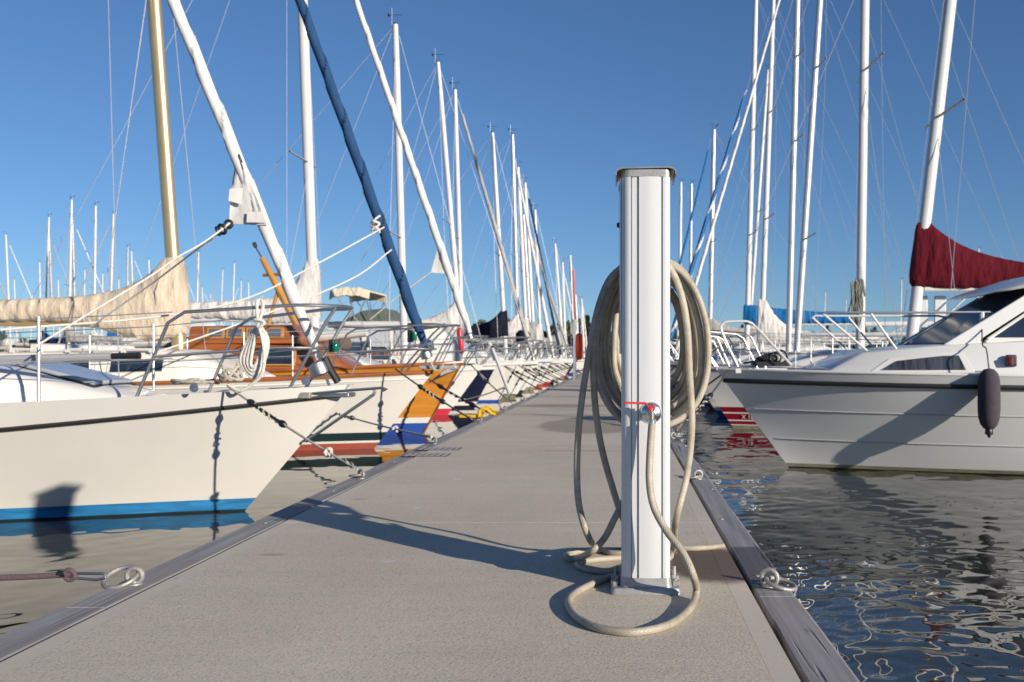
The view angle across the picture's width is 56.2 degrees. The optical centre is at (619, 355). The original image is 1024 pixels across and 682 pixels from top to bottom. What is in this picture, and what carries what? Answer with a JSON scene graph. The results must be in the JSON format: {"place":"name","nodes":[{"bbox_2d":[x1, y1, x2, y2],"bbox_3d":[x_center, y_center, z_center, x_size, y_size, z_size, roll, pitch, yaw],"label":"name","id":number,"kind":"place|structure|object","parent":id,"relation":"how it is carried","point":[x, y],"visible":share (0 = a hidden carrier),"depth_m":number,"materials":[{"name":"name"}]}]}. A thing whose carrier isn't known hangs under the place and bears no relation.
{"place":"outdoors","nodes":[
{"label":"outdoors","id":0,"kind":"place"},
{"bbox_2d":[0,359,1023,681],"bbox_3d":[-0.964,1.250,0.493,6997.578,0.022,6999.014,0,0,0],"label":"water","id":1,"kind":"structure","parent":0,"point":[904,575],"depth_m":6.33,"materials":[{"name":"grey liquid"}]},
{"bbox_2d":[0,283,27,351],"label":"sailing boat","id":2,"kind":"object","parent":1,"relation":"on","point":[16,326],"visible":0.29,"depth_m":73.98,"materials":[{"name":"white paint"}]},
{"bbox_2d":[0,280,35,351],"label":"sailing boat","id":3,"kind":"object","parent":1,"relation":"on","point":[7,347],"visible":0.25,"depth_m":122.02,"materials":[{"name":"white paint"}]},
{"bbox_2d":[0,235,44,348],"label":"sailing boat","id":4,"kind":"object","parent":1,"relation":"on","point":[3,342],"visible":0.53,"depth_m":80.80,"materials":[{"name":"white paint"}]},
{"bbox_2d":[12,262,48,347],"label":"sailing boat","id":5,"kind":"object","parent":1,"relation":"on","point":[15,346],"visible":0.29,"depth_m":100.54,"materials":[{"name":"white paint"}]},
{"bbox_2d":[0,238,91,345],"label":"sailing boat","id":6,"kind":"object","parent":1,"relation":"on","point":[26,343],"visible":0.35,"depth_m":83.54,"materials":[{"name":"metal"}]},
{"bbox_2d":[26,280,78,341],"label":"sailing boat","id":7,"kind":"object","parent":1,"relation":"on","point":[58,296],"visible":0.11,"depth_m":130.01,"materials":[{"name":"white paint"}]},
{"bbox_2d":[4,215,115,343],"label":"sailing boat","id":8,"kind":"object","parent":1,"relation":"on","point":[46,334],"visible":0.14,"depth_m":68.44,"materials":[{"name":"white paint"}]},
{"bbox_2d":[7,195,123,350],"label":"sailing boat","id":9,"kind":"object","parent":1,"relation":"on","point":[73,336],"visible":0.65,"depth_m":56.85,"materials":[{"name":"blue paint"}]},
{"bbox_2d":[16,223,125,344],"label":"sailing boat","id":10,"kind":"object","parent":1,"relation":"on","point":[54,341],"visible":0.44,"depth_m":66.90,"materials":[{"name":"metal"}]},
{"bbox_2d":[58,268,91,336],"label":"sailing boat","id":11,"kind":"object","parent":1,"relation":"on","point":[84,294],"visible":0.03,"depth_m":110.40,"materials":[{"name":"white paint"}]},
{"bbox_2d":[42,202,137,344],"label":"sailing boat","id":12,"kind":"object","parent":1,"relation":"on","point":[94,332],"visible":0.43,"depth_m":62.16,"materials":[{"name":"white paint"}]},
{"bbox_2d":[79,274,106,344],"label":"sailing boat","id":13,"kind":"object","parent":1,"relation":"on","point":[102,292],"visible":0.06,"depth_m":118.30,"materials":[{"name":"white paint"}]},
{"bbox_2d":[30,343,164,350],"bbox_3d":[-16.783,0.543,30.000,10.434,2.314,3.098,0,0,0],"label":"sailing boat","id":14,"kind":"object","parent":1,"relation":"on","point":[51,347],"visible":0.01,"depth_m":29.09,"materials":[{"name":"white paint"}]},
{"bbox_2d":[57,210,148,344],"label":"sailing boat","id":15,"kind":"object","parent":1,"relation":"on","point":[111,285],"visible":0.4,"depth_m":64.42,"materials":[{"name":"blue paint"}]},
{"bbox_2d":[89,247,141,344],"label":"sailing boat","id":16,"kind":"object","parent":1,"relation":"on","point":[131,272],"visible":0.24,"depth_m":96.65,"materials":[{"name":"white paint"}]},
{"bbox_2d":[113,244,143,344],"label":"sailing boat","id":17,"kind":"object","parent":1,"relation":"on","point":[126,283],"visible":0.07,"depth_m":83.13,"materials":[{"name":"metal"}]},
{"bbox_2d":[138,257,151,277],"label":"sailing boat","id":18,"kind":"object","parent":1,"relation":"on","point":[148,266],"visible":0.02,"depth_m":99.19,"materials":[{"name":"white paint"}]},
{"bbox_2d":[0,0,387,521],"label":"sailing boat","id":19,"kind":"object","parent":1,"relation":"on","point":[76,441],"visible":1,"depth_m":7.31,"materials":[{"name":"white paint"}]},
{"bbox_2d":[30,223,229,349],"bbox_3d":[-3.465,-0.550,6.920,0.130,1.031,1.530,0,0,31],"label":"sheet line","id":20,"kind":"object","parent":19,"relation":"attached to","point":[115,297],"visible":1,"depth_m":6.73,"materials":[{"name":"white fabric"}]},
{"bbox_2d":[89,224,230,327],"bbox_3d":[-3.915,-0.659,8.055,1.687,0.826,0.025,0,0,25],"label":"sheet line","id":21,"kind":"object","parent":19,"relation":"attached to","point":[158,278],"visible":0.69,"depth_m":8.06,"materials":[{"name":"white fabric"}]},
{"bbox_2d":[170,378,219,384],"bbox_3d":[-3.216,0.191,7.201,0.374,0.055,0.178,0,0,0],"label":"rope coil","id":22,"kind":"object","parent":19,"relation":"on","point":[194,380],"visible":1,"depth_m":7.13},
{"bbox_2d":[215,219,233,235],"bbox_3d":[-3.151,-1.020,7.558,0.090,0.147,0.157,0,0,42],"label":"shackle knot","id":23,"kind":"object","parent":19,"relation":"attached to","point":[218,226],"visible":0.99,"depth_m":7.54,"materials":[{"name":"black metal"}]},
{"bbox_2d":[218,362,243,381],"bbox_3d":[-2.921,0.121,7.150,0.192,0.150,0.180,0,0,0],"label":"rope coil","id":24,"kind":"object","parent":19,"relation":"on","point":[236,374],"visible":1,"depth_m":7.09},
{"bbox_2d":[226,298,269,391],"bbox_3d":[-2.806,-0.081,7.170,0.308,0.713,0.125,0,0,0],"label":"rope coil","id":25,"kind":"object","parent":19,"relation":"hanging from","point":[251,370],"visible":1,"depth_m":7.18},
{"bbox_2d":[188,249,239,322],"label":"sailing boat","id":26,"kind":"object","parent":1,"relation":"on","point":[197,284],"visible":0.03,"depth_m":87.66,"materials":[{"name":"white paint"}]},
{"bbox_2d":[210,268,236,325],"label":"sailing boat","id":27,"kind":"object","parent":1,"relation":"on","point":[221,290],"visible":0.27,"depth_m":115.27,"materials":[{"name":"white paint"}]},
{"bbox_2d":[0,0,458,450],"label":"sailing boat","id":28,"kind":"object","parent":1,"relation":"on","point":[168,291],"visible":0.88,"depth_m":12.62,"materials":[{"name":"white wood"}]},
{"bbox_2d":[0,227,384,330],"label":"sheet line","id":29,"kind":"object","parent":28,"relation":"attached to","point":[80,323],"visible":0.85,"depth_m":8.92,"materials":[{"name":"white fabric"}]},
{"bbox_2d":[150,249,391,355],"bbox_3d":[-4.117,-0.713,11.572,0.082,1.423,3.118,0,0,42],"label":"sheet line","id":30,"kind":"object","parent":28,"relation":"attached to","point":[275,309],"visible":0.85,"depth_m":11.53,"materials":[{"name":"white fabric"}]},
{"bbox_2d":[370,215,380,232],"bbox_3d":[-3.223,-1.741,12.550,0.136,0.244,0.125,0,0,0],"label":"rope knot","id":31,"kind":"object","parent":28,"relation":"attached to","point":[375,227],"visible":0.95,"depth_m":12.52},
{"bbox_2d":[219,263,250,325],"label":"sailing boat","id":32,"kind":"object","parent":1,"relation":"on","point":[233,268],"visible":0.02,"depth_m":99.19,"materials":[{"name":"white paint"}]},
{"bbox_2d":[223,281,246,325],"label":"sailing boat","id":33,"kind":"object","parent":1,"relation":"on","point":[240,292],"visible":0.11,"depth_m":129.23,"materials":[{"name":"white paint"}]},
{"bbox_2d":[3,0,488,414],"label":"sailing boat","id":34,"kind":"object","parent":1,"relation":"on","point":[307,282],"visible":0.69,"depth_m":19.93,"materials":[{"name":"red paint"}]},
{"bbox_2d":[370,272,430,319],"bbox_3d":[-4.460,-1.235,19.439,1.391,1.048,0.052,0,0,-41],"label":"sheet line","id":35,"kind":"object","parent":34,"relation":"attached to","point":[398,296],"visible":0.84,"depth_m":19.30,"materials":[{"name":"fabric"}]},
{"bbox_2d":[465,387,504,399],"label":"mooring line","id":36,"kind":"object","parent":34,"relation":"attached to","point":[485,394],"visible":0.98,"depth_m":19.68,"materials":[{"name":"fabric"}]},
{"bbox_2d":[470,363,507,399],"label":"mooring line","id":37,"kind":"object","parent":34,"relation":"attached to","point":[484,378],"visible":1,"depth_m":18.84,"materials":[{"name":"fabric"}]},
{"bbox_2d":[133,242,462,433],"bbox_3d":[-8.098,-0.067,15.300,11.156,3.534,3.257,0,0,0],"label":"wooden boat","id":38,"kind":"object","parent":1,"relation":"on","point":[417,414],"visible":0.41,"depth_m":14.98,"materials":[{"name":"brown wood"}]},
{"bbox_2d":[119,13,510,407],"bbox_3d":[-7.405,-3.325,22.701,10.330,10.050,3.080,0,0,4],"label":"sailing boat","id":39,"kind":"object","parent":1,"relation":"on","point":[476,386],"visible":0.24,"depth_m":22.74,"materials":[{"name":"metal"}]},
{"bbox_2d":[319,287,529,401],"bbox_3d":[-7.771,-0.057,25.716,10.670,3.513,3.690,0,0,0],"label":"motor cruiser","id":40,"kind":"object","parent":1,"relation":"on","point":[356,294],"visible":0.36,"depth_m":24.97,"materials":[{"name":"blue paint"}]},
{"bbox_2d":[0,371,859,681],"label":"dock","id":41,"kind":"object","parent":1,"relation":"on","point":[442,561],"visible":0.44,"depth_m":3.16,"materials":[{"name":"concrete"}]},
{"bbox_2d":[101,565,144,588],"bbox_3d":[-1.761,0.779,3.355,0.129,0.071,0.121,0,0,34],"label":"mooring ring","id":42,"kind":"object","parent":41,"relation":"attached to","point":[140,574],"visible":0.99,"depth_m":3.35,"materials":[{"name":"metal"}]},
{"bbox_2d":[0,567,106,581],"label":"snap hook line","id":43,"kind":"object","parent":42,"relation":"attached to","point":[68,574],"visible":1,"depth_m":3.32,"materials":[{"name":"fabric"}]},
{"bbox_2d":[349,469,365,478],"bbox_3d":[-1.730,0.778,6.276,0.116,0.069,0.115,0,0,0],"label":"mooring ring","id":44,"kind":"object","parent":41,"relation":"attached to","point":[361,475],"visible":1,"depth_m":6.23,"materials":[{"name":"metal"}]},
{"bbox_2d":[227,385,357,469],"bbox_3d":[-2.343,0.487,6.706,1.510,0.538,0.072,0,0,35],"label":"mooring line","id":45,"kind":"object","parent":44,"relation":"attached to","point":[281,423],"visible":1,"depth_m":6.71,"materials":[{"name":"fabric"}]},
{"bbox_2d":[425,437,437,443],"bbox_3d":[-1.730,0.778,8.746,0.116,0.069,0.115,0,0,0],"label":"mooring ring","id":46,"kind":"object","parent":41,"relation":"attached to","point":[433,441],"visible":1,"depth_m":8.70,"materials":[{"name":"metal"}]},
{"bbox_2d":[335,412,432,438],"bbox_3d":[-2.805,0.761,10.759,0.070,0.082,4.558,0,0,-28],"label":"mooring line","id":47,"kind":"object","parent":46,"relation":"attached to","point":[393,428],"visible":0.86,"depth_m":10.05,"materials":[{"name":"white fabric"}]},
{"bbox_2d":[395,368,477,422],"bbox_3d":[-2.313,0.490,11.901,1.441,0.662,0.071,0,0,34],"label":"mooring line","id":48,"kind":"object","parent":41,"relation":"attached to","point":[421,387],"visible":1,"depth_m":11.89,"materials":[{"name":"fabric"}]},
{"bbox_2d":[428,379,489,414],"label":"mooring line","id":49,"kind":"object","parent":41,"relation":"attached to","point":[471,404],"visible":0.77,"depth_m":14.28,"materials":[{"name":"fabric"}]},
{"bbox_2d":[459,405,498,419],"bbox_3d":[-1.918,1.194,13.000,0.504,1.012,0.404,0,0,0],"label":"dock ladder","id":50,"kind":"object","parent":41,"relation":"attached to","point":[483,410],"visible":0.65,"depth_m":12.83,"materials":[{"name":"yellow paint"}]},
{"bbox_2d":[504,366,541,390],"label":"mooring line","id":51,"kind":"object","parent":41,"relation":"on","point":[512,372],"visible":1,"depth_m":22.01,"materials":[{"name":"fabric"}]},
{"bbox_2d":[505,366,549,385],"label":"mooring line","id":52,"kind":"object","parent":41,"relation":"on","point":[517,372],"visible":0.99,"depth_m":23.48,"materials":[{"name":"fabric"}]},
{"bbox_2d":[518,365,550,385],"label":"mooring line","id":53,"kind":"object","parent":41,"relation":"on","point":[529,373],"visible":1,"depth_m":25.21,"materials":[{"name":"fabric"}]},
{"bbox_2d":[521,366,557,382],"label":"mooring line","id":54,"kind":"object","parent":41,"relation":"attached to","point":[537,374],"visible":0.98,"depth_m":26.53,"materials":[{"name":"fabric"}]},
{"bbox_2d":[528,365,557,383],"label":"mooring line","id":55,"kind":"object","parent":41,"relation":"attached to","point":[533,369],"visible":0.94,"depth_m":27.47,"materials":[{"name":"fabric"}]},
{"bbox_2d":[534,368,563,380],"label":"mooring line","id":56,"kind":"object","parent":41,"relation":"attached to","point":[545,373],"visible":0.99,"depth_m":28.92,"materials":[{"name":"fabric"}]},
{"bbox_2d":[537,364,561,379],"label":"mooring line","id":57,"kind":"object","parent":41,"relation":"attached to","point":[547,371],"visible":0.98,"depth_m":30.44,"materials":[{"name":"fabric"}]},
{"bbox_2d":[541,366,568,378],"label":"mooring line","id":58,"kind":"object","parent":41,"relation":"attached to","point":[552,371],"visible":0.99,"depth_m":31.88,"materials":[{"name":"fabric"}]},
{"bbox_2d":[570,255,582,379],"bbox_3d":[-1.414,-1.250,31.173,0.448,4.101,0.154,0,0,0],"label":"lifebuoy post","id":59,"kind":"object","parent":41,"relation":"on","point":[577,346],"visible":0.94,"depth_m":31.15,"materials":[{"name":"white metal"}]},
{"bbox_2d":[563,259,724,636],"bbox_3d":[0.108,0.224,3.322,0.657,1.182,1.255,0,0,0],"label":"garden hose","id":60,"kind":"object","parent":41,"relation":"on","point":[694,360],"visible":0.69,"depth_m":3.39,"materials":[{"name":"beige rubber"}]},
{"bbox_2d":[610,166,680,594],"bbox_3d":[0.088,0.082,3.349,0.245,1.434,0.451,0,0,0],"label":"water pedestal","id":61,"kind":"object","parent":41,"relation":"on","point":[643,224],"visible":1,"depth_m":3.19,"materials":[{"name":"metal"}]},
{"bbox_2d":[670,432,681,437],"bbox_3d":[0.555,0.778,9.326,0.116,0.069,0.114,0,0,0],"label":"mooring ring","id":62,"kind":"object","parent":41,"relation":"attached to","point":[674,435],"visible":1,"depth_m":9.28,"materials":[{"name":"metal"}]},
{"bbox_2d":[675,370,728,432],"bbox_3d":[0.881,0.455,9.941,0.064,0.605,1.390,0,0,28],"label":"mooring line","id":63,"kind":"object","parent":62,"relation":"attached to","point":[709,396],"visible":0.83,"depth_m":9.95,"materials":[{"name":"fabric"}]},
{"bbox_2d":[690,469,702,479],"bbox_3d":[0.476,0.778,6.210,0.114,0.068,0.114,0,0,30],"label":"mooring ring","id":64,"kind":"object","parent":41,"relation":"on","point":[694,475],"visible":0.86,"depth_m":6.21,"materials":[{"name":"metal"}]},
{"bbox_2d":[759,567,797,591],"bbox_3d":[0.563,0.778,3.313,0.117,0.073,0.117,0,0,-21],"label":"mooring ring","id":65,"kind":"object","parent":41,"relation":"on","point":[766,582],"visible":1,"depth_m":3.32,"materials":[{"name":"metal"}]},
{"bbox_2d":[320,53,542,397],"bbox_3d":[-6.288,-3.706,28.200,8.060,10.812,2.809,0,0,0],"label":"sailing boat","id":66,"kind":"object","parent":1,"relation":"on","point":[450,315],"visible":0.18,"depth_m":28.14,"materials":[{"name":"white metal"}]},
{"bbox_2d":[323,78,545,393],"bbox_3d":[-6.420,-3.718,31.200,7.992,10.836,2.850,0,0,0],"label":"sailing boat","id":67,"kind":"object","parent":1,"relation":"on","point":[458,211],"visible":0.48,"depth_m":31.15,"materials":[{"name":"metal"}]},
{"bbox_2d":[372,126,555,389],"bbox_3d":[-6.311,-3.387,34.400,8.043,10.175,2.781,0,0,0],"label":"sailing boat","id":68,"kind":"object","parent":1,"relation":"on","point":[496,326],"visible":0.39,"depth_m":34.34,"materials":[{"name":"blue paint"}]},
{"bbox_2d":[398,125,562,386],"bbox_3d":[-6.287,-3.770,38.000,8.087,10.940,2.702,0,0,0],"label":"sailing boat","id":69,"kind":"object","parent":1,"relation":"on","point":[514,325],"visible":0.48,"depth_m":37.95,"materials":[{"name":"white metal"}]},
{"bbox_2d":[419,165,568,383],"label":"sailing boat","id":70,"kind":"object","parent":1,"relation":"on","point":[562,361],"visible":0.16,"depth_m":41.44,"materials":[{"name":"red paint"}]},
{"bbox_2d":[433,177,568,381],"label":"sailing boat","id":71,"kind":"object","parent":1,"relation":"on","point":[532,330],"visible":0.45,"depth_m":44.95,"materials":[{"name":"white paint"}]},
{"bbox_2d":[464,202,572,379],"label":"sailing boat","id":72,"kind":"object","parent":1,"relation":"on","point":[539,329],"visible":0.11,"depth_m":48.44,"materials":[{"name":"white metal"}]},
{"bbox_2d":[466,213,572,377],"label":"sailing boat","id":73,"kind":"object","parent":1,"relation":"on","point":[527,287],"visible":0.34,"depth_m":52.95,"materials":[{"name":"metal"}]},
{"bbox_2d":[483,240,577,375],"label":"sailing boat","id":74,"kind":"object","parent":1,"relation":"on","point":[561,340],"visible":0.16,"depth_m":57.94,"materials":[{"name":"white paint"}]},
{"bbox_2d":[481,261,585,374],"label":"sailing boat","id":75,"kind":"object","parent":1,"relation":"on","point":[579,363],"visible":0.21,"depth_m":62.94,"materials":[{"name":"white paint"}]},
{"bbox_2d":[510,297,585,370],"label":"sailing boat","id":76,"kind":"object","parent":1,"relation":"on","point":[581,366],"visible":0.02,"depth_m":75.94,"materials":[{"name":"white paint"}]},
{"bbox_2d":[535,257,582,358],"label":"sailing boat","id":77,"kind":"object","parent":1,"relation":"on","point":[570,340],"visible":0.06,"depth_m":68.89,"materials":[{"name":"metal"}]},
{"bbox_2d":[543,296,586,369],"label":"sailing boat","id":78,"kind":"object","parent":1,"relation":"on","point":[583,324],"visible":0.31,"depth_m":82.94,"materials":[{"name":"white metal"}]},
{"bbox_2d":[670,178,742,358],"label":"sailing boat","id":79,"kind":"object","parent":1,"relation":"on","point":[680,230],"visible":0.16,"depth_m":59.94,"materials":[{"name":"metal"}]},
{"bbox_2d":[671,180,741,357],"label":"sailing boat","id":80,"kind":"object","parent":1,"relation":"on","point":[690,236],"visible":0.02,"depth_m":65.94,"materials":[{"name":"white metal"}]},
{"bbox_2d":[670,334,824,387],"bbox_3d":[6.004,0.415,36.200,9.207,2.570,3.137,0,0,0],"label":"motor cruiser","id":81,"kind":"object","parent":1,"relation":"on","point":[715,357],"visible":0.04,"depth_m":35.21,"materials":[{"name":"white paint"}]},
{"bbox_2d":[670,124,851,358],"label":"sailing boat","id":82,"kind":"object","parent":1,"relation":"on","point":[713,322],"visible":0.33,"depth_m":40.44,"materials":[{"name":"metal"}]},
{"bbox_2d":[675,69,868,349],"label":"sailing boat","id":83,"kind":"object","parent":1,"relation":"on","point":[758,210],"visible":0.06,"depth_m":46.94,"materials":[{"name":"white paint"}]},
{"bbox_2d":[670,0,904,361],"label":"sailing boat","id":84,"kind":"object","parent":1,"relation":"on","point":[750,313],"visible":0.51,"depth_m":32.34,"materials":[{"name":"white metal"}]},
{"bbox_2d":[670,0,910,385],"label":"sailing boat","id":85,"kind":"object","parent":1,"relation":"on","point":[768,321],"visible":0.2,"depth_m":29.14,"materials":[{"name":"blue paint"}]},
{"bbox_2d":[670,0,965,401],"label":"sailing boat","id":86,"kind":"object","parent":1,"relation":"on","point":[792,201],"visible":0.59,"depth_m":25.75,"materials":[{"name":"white metal"}]},
{"bbox_2d":[810,292,844,349],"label":"sailing boat","id":87,"kind":"object","parent":1,"relation":"on","point":[827,348],"visible":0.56,"depth_m":145.76,"materials":[{"name":"blue paint"}]},
{"bbox_2d":[677,0,1002,407],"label":"sailing boat","id":88,"kind":"object","parent":1,"relation":"on","point":[816,64],"visible":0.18,"depth_m":22.55,"materials":[{"name":"metal"}]},
{"bbox_2d":[703,0,1023,428],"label":"sailing boat","id":89,"kind":"object","parent":1,"relation":"on","point":[940,261],"visible":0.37,"depth_m":16.22,"materials":[{"name":"metal"}]},
{"bbox_2d":[705,0,1023,415],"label":"sailing boat","id":90,"kind":"object","parent":1,"relation":"on","point":[858,292],"visible":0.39,"depth_m":19.53,"materials":[{"name":"blue paint"}]},
{"bbox_2d":[715,277,1023,474],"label":"motor boat","id":91,"kind":"object","parent":1,"relation":"on","point":[909,403],"visible":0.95,"depth_m":9.98,"materials":[{"name":"white paint"}]},
{"bbox_2d":[977,312,1000,437],"bbox_3d":[3.739,0.178,9.596,0.214,1.270,0.638,0,0,23],"label":"fender","id":92,"kind":"object","parent":91,"relation":"hanging from","point":[989,399],"visible":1,"depth_m":9.32,"materials":[{"name":"rubber"}]},
{"bbox_2d":[887,280,909,339],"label":"sailing boat","id":93,"kind":"object","parent":1,"relation":"on","point":[901,300],"visible":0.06,"depth_m":121.82,"materials":[{"name":"blue paint"}]},
{"bbox_2d":[0,0,1023,352],"label":"sky","id":94,"kind":"structure","parent":0,"point":[586,90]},
{"bbox_3d":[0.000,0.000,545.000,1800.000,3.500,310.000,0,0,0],"label":"shore","id":95,"kind":"structure","parent":0,"visible":0},
{"bbox_2d":[0,331,8,351],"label":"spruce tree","id":96,"kind":"object","parent":95,"relation":"on","point":[2,337],"visible":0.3,"depth_m":415.54,"materials":[{"name":"green plant"}]},
{"bbox_2d":[15,338,28,351],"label":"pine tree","id":97,"kind":"object","parent":95,"relation":"on","point":[24,339],"visible":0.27,"depth_m":419.69,"materials":[{"name":"green plant"}]},
{"bbox_2d":[474,319,493,349],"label":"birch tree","id":98,"kind":"object","parent":95,"relation":"on","point":[480,322],"visible":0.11,"depth_m":417.91,"materials":[{"name":"green plant"}]},
{"bbox_2d":[538,331,547,353],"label":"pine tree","id":99,"kind":"object","parent":95,"relation":"on","point":[545,336],"visible":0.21,"depth_m":422.45,"materials":[{"name":"green plant"}]},
{"bbox_2d":[551,322,571,354],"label":"birch tree","id":100,"kind":"object","parent":95,"relation":"on","point":[567,330],"visible":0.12,"depth_m":412.09,"materials":[{"name":"green plant"}]},
{"bbox_2d":[566,320,578,354],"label":"pine tree","id":101,"kind":"object","parent":95,"relation":"on","point":[569,324],"visible":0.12,"depth_m":423.29,"materials":[{"name":"green plant"}]},
{"bbox_2d":[578,315,585,333],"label":"birch tree","id":102,"kind":"object","parent":95,"relation":"on","point":[579,324],"visible":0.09,"depth_m":429.64,"materials":[{"name":"green plant"}]},
{"bbox_2d":[581,315,590,353],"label":"spruce tree","id":103,"kind":"object","parent":95,"relation":"on","point":[587,323],"visible":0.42,"depth_m":419.76,"materials":[{"name":"green plant"}]},
{"bbox_2d":[670,329,676,355],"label":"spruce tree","id":104,"kind":"object","parent":95,"relation":"on","point":[675,336],"visible":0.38,"depth_m":415.93,"materials":[{"name":"green plant"}]},
{"bbox_2d":[869,328,881,347],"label":"pine tree","id":105,"kind":"object","parent":95,"relation":"on","point":[873,330],"visible":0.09,"depth_m":431.50,"materials":[{"name":"green plant"}]},
{"bbox_2d":[880,337,895,346],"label":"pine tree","id":106,"kind":"object","parent":95,"relation":"on","point":[889,344],"visible":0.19,"depth_m":427.58,"materials":[{"name":"green plant"}]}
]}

